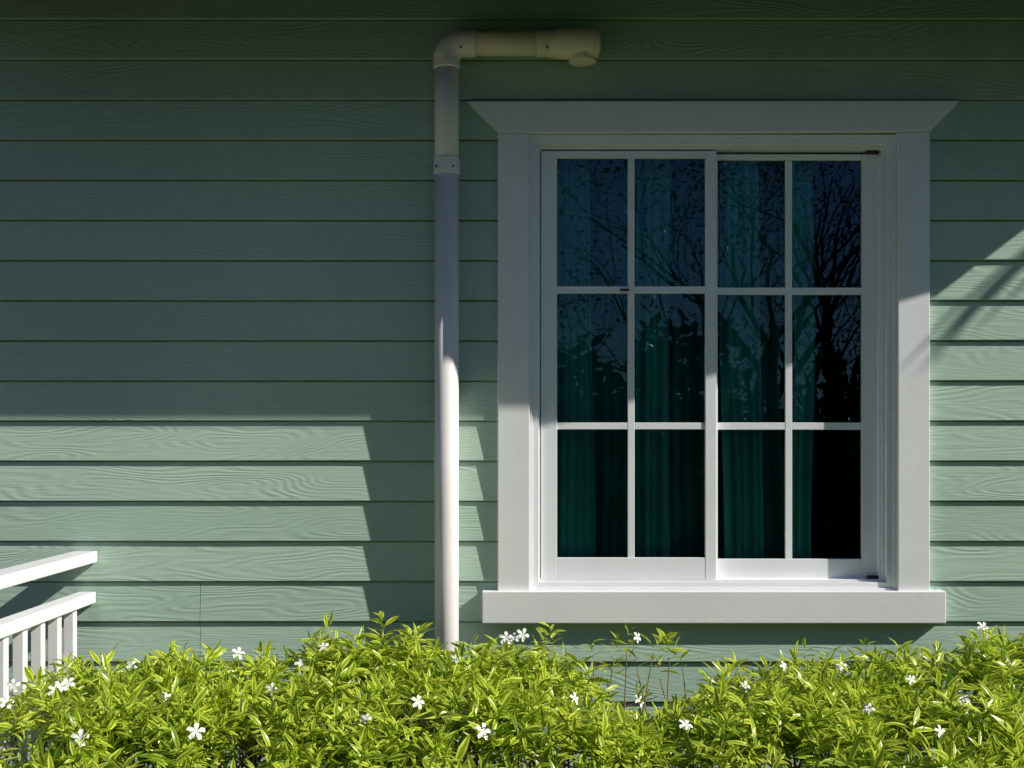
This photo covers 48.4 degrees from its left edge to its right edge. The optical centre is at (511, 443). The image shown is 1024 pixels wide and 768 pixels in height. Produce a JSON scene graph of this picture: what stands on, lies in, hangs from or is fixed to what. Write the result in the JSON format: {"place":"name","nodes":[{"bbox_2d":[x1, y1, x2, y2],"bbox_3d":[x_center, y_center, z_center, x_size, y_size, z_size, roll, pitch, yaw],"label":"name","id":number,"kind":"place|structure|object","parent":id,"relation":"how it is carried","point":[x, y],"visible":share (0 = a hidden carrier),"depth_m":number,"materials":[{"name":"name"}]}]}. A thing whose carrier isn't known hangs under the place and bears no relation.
{"place":"outdoors","nodes":[
{"label":"outdoors","id":0,"kind":"place"},
{"bbox_2d":[0,551,96,767],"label":"porch railing","id":1,"kind":"object","parent":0,"point":[16,626],"visible":0.62,"depth_m":3.87,"materials":[{"name":"white wood"}]},
{"bbox_2d":[0,611,1023,767],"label":"flowering hedge","id":2,"kind":"object","parent":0,"point":[184,713],"visible":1,"depth_m":3.40,"materials":[{"name":"green plant"}]},
{"bbox_2d":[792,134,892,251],"bbox_3d":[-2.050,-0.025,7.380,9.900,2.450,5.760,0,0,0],"label":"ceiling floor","id":3,"kind":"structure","parent":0,"point":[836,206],"depth_m":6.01,"materials":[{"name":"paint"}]},
{"bbox_3d":[-1.975,1.422,4.346,10.050,0.255,0.032,0,0,0],"label":"foundation","id":4,"kind":"object","parent":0,"visible":0},
{"bbox_2d":[0,0,1023,767],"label":"siding","id":5,"kind":"object","parent":4,"relation":"on","point":[216,320],"visible":0.83,"depth_m":4.35,"materials":[{"name":"green wood"}]},
{"bbox_2d":[433,27,600,757],"bbox_3d":[0.018,-0.056,4.300,0.628,3.012,0.141,0,0,0],"label":"drain downpipe","id":6,"kind":"object","parent":5,"relation":"attached to","point":[578,46],"visible":0.99,"depth_m":4.25,"materials":[{"name":"white plastic"}]},
{"bbox_2d":[468,101,958,134],"bbox_3d":[0.765,-1.240,4.342,1.862,0.123,0.044,0,0,0],"label":"head casing","id":7,"kind":"object","parent":5,"relation":"attached to","point":[704,117],"visible":1,"depth_m":4.32,"materials":[{"name":"white paint"}]},
{"bbox_2d":[498,132,929,590],"bbox_3d":[0.766,-0.308,4.343,1.641,1.747,0.041,0,0,0],"label":"side casing","id":8,"kind":"object","parent":5,"relation":"attached to","point":[912,361],"visible":0.99,"depth_m":4.32,"materials":[{"name":"white paint"}]},
{"bbox_2d":[482,590,945,623],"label":"sill","id":9,"kind":"structure","parent":5,"relation":"attached to","point":[717,607],"depth_m":4.30,"materials":[{"name":"white paint"}]},
{"bbox_2d":[532,137,892,587],"bbox_3d":[0.766,-0.309,4.404,1.397,1.737,0.112,0,0,0],"label":"white sliding window","id":10,"kind":"structure","parent":9,"relation":"on","point":[710,564],"depth_m":4.37,"materials":[{"name":"white plastic"}]},
{"bbox_2d":[627,158,634,557],"bbox_3d":[0.458,-0.328,4.386,0.026,1.534,0.019,0,0,0],"label":"sash mullion","id":11,"kind":"object","parent":10,"relation":"attached to","point":[631,358],"visible":1,"depth_m":4.38},
{"bbox_2d":[557,286,704,428],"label":"sash muntins","id":12,"kind":"object","parent":10,"relation":"attached to","point":[638,289],"visible":1,"depth_m":4.38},
{"bbox_2d":[557,160,814,557],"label":"teal curtains","id":13,"kind":"object","parent":10,"relation":"attached to","point":[592,359],"visible":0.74,"depth_m":4.52,"materials":[{"name":"fabric"}]},
{"bbox_2d":[539,146,883,580],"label":"frame track","id":14,"kind":"structure","parent":10,"relation":"attached to","point":[790,149],"depth_m":4.37,"materials":[{"name":"white plastic"}]},
{"bbox_2d":[620,150,878,578],"bbox_3d":[0.915,-0.301,4.388,1.001,1.658,0.017,0,0,-1],"label":"corner stop","id":15,"kind":"object","parent":10,"relation":"attached to","point":[872,152],"visible":1,"depth_m":4.39,"materials":[{"name":"rubber"}]},
{"bbox_2d":[784,160,791,558],"bbox_3d":[1.072,-0.325,4.423,0.027,1.544,0.019,0,0,0],"label":"sash mullion","id":16,"kind":"object","parent":10,"relation":"attached to","point":[788,359],"visible":1,"depth_m":4.41},
{"bbox_2d":[718,288,860,429],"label":"sash muntins","id":17,"kind":"object","parent":10,"relation":"attached to","point":[795,291],"visible":1,"depth_m":4.41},
{"bbox_2d":[877,156,880,578],"bbox_3d":[1.417,-0.292,4.419,0.010,1.630,0.078,0,0,0],"label":"jamb liner","id":18,"kind":"object","parent":10,"relation":"attached to","point":[879,366],"visible":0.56,"depth_m":4.38,"materials":[{"name":"white plastic"}]},
{"bbox_2d":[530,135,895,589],"bbox_3d":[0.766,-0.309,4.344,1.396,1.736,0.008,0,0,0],"label":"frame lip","id":19,"kind":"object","parent":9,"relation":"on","point":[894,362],"visible":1,"depth_m":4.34,"materials":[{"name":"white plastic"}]}
]}

